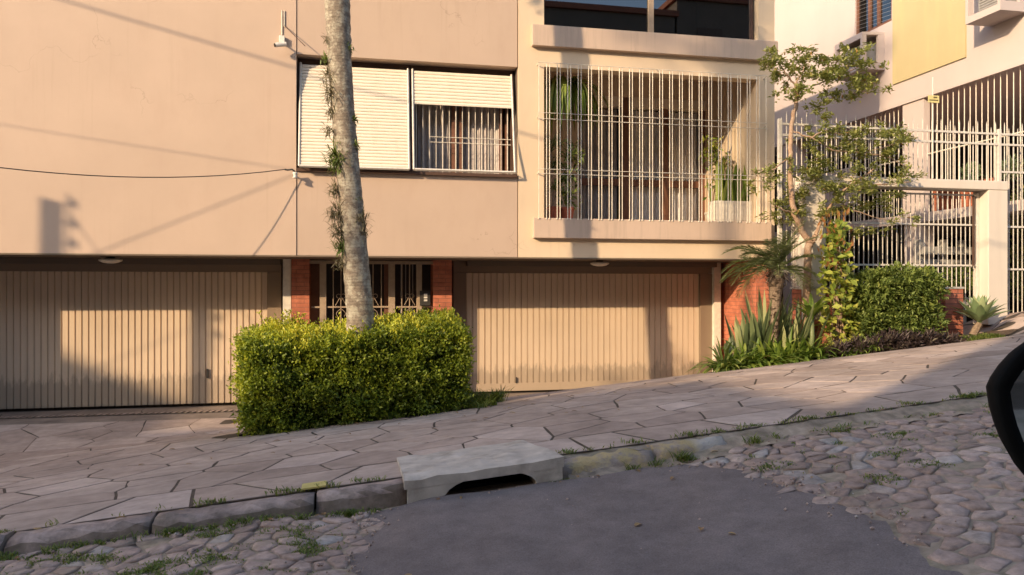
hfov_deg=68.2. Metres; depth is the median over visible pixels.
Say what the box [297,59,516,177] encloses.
window
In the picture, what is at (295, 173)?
cable anchor
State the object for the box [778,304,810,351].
snake plant
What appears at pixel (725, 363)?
strap plant
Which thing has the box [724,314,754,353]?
snake plant
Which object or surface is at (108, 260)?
ceiling lamp
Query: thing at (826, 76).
tree
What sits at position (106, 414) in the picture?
drain grate
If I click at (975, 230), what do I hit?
metal gate
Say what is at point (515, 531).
asphalt road
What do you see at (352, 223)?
palm tree
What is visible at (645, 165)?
curtain
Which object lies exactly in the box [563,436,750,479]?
worn kerb
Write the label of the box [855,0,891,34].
window
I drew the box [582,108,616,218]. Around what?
curtain
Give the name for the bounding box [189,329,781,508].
ground
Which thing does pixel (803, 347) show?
strap plant
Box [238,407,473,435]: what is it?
hedge soil
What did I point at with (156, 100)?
apartment building
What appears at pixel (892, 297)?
dense shrub
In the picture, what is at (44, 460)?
pavement
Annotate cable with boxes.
[0,167,284,177]
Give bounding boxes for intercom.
[420,291,429,304]
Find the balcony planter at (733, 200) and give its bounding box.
[707,162,751,221]
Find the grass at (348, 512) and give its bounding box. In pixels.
[0,390,1023,574]
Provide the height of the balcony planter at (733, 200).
1.029 m
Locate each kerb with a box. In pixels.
[0,478,405,556]
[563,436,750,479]
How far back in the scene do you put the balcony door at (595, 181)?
13.94 m
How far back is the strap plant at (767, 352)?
10.59 m
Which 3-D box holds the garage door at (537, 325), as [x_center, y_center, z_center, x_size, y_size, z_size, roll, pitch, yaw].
[1.343,0.682,12.876,4.702,2.236,0.300,0,0,-12]
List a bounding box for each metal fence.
[777,111,1023,313]
[940,261,972,301]
[1009,184,1023,302]
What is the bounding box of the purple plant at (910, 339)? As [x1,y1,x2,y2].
[822,326,972,357]
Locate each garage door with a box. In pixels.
[0,257,290,408]
[452,261,720,391]
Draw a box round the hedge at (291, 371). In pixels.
[226,304,478,436]
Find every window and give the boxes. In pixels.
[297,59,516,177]
[544,0,752,39]
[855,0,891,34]
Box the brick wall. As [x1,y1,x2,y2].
[790,287,963,355]
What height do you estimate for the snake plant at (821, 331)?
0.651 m
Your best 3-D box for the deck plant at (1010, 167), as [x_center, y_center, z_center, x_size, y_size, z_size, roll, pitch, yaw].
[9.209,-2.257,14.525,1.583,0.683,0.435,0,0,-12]
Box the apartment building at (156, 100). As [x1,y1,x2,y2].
[0,0,777,410]
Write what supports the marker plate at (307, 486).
on the pavement
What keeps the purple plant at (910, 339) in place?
on the planting soil at (1006, 332)
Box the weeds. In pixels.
[250,332,1008,435]
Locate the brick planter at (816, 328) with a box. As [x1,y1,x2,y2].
[800,320,835,357]
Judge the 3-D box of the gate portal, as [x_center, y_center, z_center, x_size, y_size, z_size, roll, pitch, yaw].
[6.211,-0.485,12.040,3.663,2.471,0.340,0,0,-12]
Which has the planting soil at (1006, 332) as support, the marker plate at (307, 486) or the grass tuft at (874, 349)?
the grass tuft at (874, 349)
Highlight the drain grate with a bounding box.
[0,409,238,418]
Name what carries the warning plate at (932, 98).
on the gate portal
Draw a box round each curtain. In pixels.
[418,104,498,173]
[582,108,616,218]
[630,110,660,219]
[670,112,697,220]
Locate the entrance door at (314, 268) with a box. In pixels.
[310,264,412,326]
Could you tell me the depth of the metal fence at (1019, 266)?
13.56 m
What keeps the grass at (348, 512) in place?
on the cobblestones
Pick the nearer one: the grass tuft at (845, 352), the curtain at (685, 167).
the grass tuft at (845, 352)
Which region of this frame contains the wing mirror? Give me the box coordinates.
[986,342,1023,474]
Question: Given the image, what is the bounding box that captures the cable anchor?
[285,169,297,178]
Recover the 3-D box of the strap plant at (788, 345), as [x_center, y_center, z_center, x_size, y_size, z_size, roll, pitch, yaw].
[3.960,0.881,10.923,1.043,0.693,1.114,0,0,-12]
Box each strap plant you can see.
[683,336,754,374]
[695,346,768,372]
[701,334,781,372]
[728,338,784,369]
[741,328,802,366]
[751,333,811,365]
[761,325,814,365]
[777,331,837,363]
[780,330,862,359]
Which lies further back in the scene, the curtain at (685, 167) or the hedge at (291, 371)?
the curtain at (685, 167)
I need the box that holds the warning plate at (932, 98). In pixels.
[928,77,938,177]
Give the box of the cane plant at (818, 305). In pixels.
[790,292,834,353]
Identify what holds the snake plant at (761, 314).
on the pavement
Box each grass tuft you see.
[834,344,863,356]
[850,339,875,354]
[869,338,889,350]
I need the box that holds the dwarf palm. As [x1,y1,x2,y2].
[719,219,822,341]
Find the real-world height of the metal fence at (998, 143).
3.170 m
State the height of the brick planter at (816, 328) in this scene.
0.650 m
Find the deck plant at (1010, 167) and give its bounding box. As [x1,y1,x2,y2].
[960,154,1023,180]
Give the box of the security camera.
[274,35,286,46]
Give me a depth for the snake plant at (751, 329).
10.86 m
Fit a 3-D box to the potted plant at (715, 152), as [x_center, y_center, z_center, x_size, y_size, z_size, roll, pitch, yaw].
[3.480,-1.841,12.903,0.606,1.522,0.444,0,0,-12]
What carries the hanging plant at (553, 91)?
hanging from the apartment building at (156, 100)
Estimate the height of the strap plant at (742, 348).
0.719 m
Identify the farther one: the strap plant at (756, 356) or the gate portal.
the gate portal
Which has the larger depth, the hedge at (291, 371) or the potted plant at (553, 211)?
the potted plant at (553, 211)
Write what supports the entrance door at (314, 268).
in the apartment building at (156, 100)
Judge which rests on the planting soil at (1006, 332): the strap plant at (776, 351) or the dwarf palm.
the strap plant at (776, 351)
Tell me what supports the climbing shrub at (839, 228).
on the planting soil at (1006, 332)
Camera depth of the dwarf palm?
10.83 m
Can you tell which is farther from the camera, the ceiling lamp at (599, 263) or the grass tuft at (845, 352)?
the ceiling lamp at (599, 263)
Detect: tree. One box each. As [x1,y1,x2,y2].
[315,0,375,420]
[745,41,928,340]
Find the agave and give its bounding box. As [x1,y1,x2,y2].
[950,295,1011,335]
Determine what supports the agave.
on the planting soil at (1006, 332)
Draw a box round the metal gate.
[825,190,978,309]
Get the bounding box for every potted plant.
[544,133,568,217]
[553,140,585,217]
[698,134,731,220]
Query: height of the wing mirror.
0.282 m
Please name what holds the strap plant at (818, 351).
on the planting soil at (1006, 332)
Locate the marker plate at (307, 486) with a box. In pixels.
[301,480,326,489]
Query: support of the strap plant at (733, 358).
on the planting soil at (1006, 332)
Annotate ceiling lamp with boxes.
[98,257,121,262]
[590,260,608,265]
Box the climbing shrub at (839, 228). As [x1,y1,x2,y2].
[814,208,861,354]
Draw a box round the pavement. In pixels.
[0,311,1023,532]
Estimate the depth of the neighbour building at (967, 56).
16.09 m
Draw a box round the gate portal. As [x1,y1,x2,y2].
[792,175,1007,324]
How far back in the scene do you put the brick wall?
12.04 m
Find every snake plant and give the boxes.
[713,337,738,359]
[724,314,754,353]
[731,307,787,354]
[741,288,796,351]
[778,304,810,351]
[783,297,826,345]
[792,312,829,347]
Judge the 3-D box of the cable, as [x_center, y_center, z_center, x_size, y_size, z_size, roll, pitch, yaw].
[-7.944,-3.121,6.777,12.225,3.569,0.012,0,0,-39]
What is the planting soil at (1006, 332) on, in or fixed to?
on the pavement
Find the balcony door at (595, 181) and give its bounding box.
[579,95,705,220]
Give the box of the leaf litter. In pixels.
[15,389,988,574]
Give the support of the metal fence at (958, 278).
on the ground at (316, 493)
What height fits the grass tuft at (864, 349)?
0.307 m
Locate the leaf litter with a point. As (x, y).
(324, 513)
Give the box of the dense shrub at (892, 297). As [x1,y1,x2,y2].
[842,260,952,342]
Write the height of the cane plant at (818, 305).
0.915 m
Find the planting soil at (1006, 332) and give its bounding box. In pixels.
[810,329,1017,359]
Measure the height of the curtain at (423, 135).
1.700 m
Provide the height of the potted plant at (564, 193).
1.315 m
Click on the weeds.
(478, 400)
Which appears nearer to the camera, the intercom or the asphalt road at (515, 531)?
the asphalt road at (515, 531)
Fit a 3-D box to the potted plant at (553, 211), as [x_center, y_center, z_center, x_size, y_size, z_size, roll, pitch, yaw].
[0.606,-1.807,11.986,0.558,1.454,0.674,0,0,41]
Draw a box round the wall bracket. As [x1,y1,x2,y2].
[281,10,304,45]
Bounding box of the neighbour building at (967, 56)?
[775,0,1023,323]
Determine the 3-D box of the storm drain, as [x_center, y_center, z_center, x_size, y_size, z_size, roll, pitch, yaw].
[-0.251,1.378,5.070,0.990,0.644,0.920,0,0,-12]
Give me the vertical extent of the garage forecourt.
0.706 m
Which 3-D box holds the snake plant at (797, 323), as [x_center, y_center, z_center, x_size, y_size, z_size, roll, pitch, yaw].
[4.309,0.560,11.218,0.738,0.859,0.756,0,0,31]
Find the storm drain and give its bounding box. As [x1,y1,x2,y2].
[397,440,563,503]
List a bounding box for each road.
[350,464,962,574]
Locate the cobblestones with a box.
[0,406,1023,574]
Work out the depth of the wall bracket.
10.75 m
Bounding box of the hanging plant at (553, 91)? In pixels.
[544,72,610,136]
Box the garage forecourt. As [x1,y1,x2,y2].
[0,372,707,424]

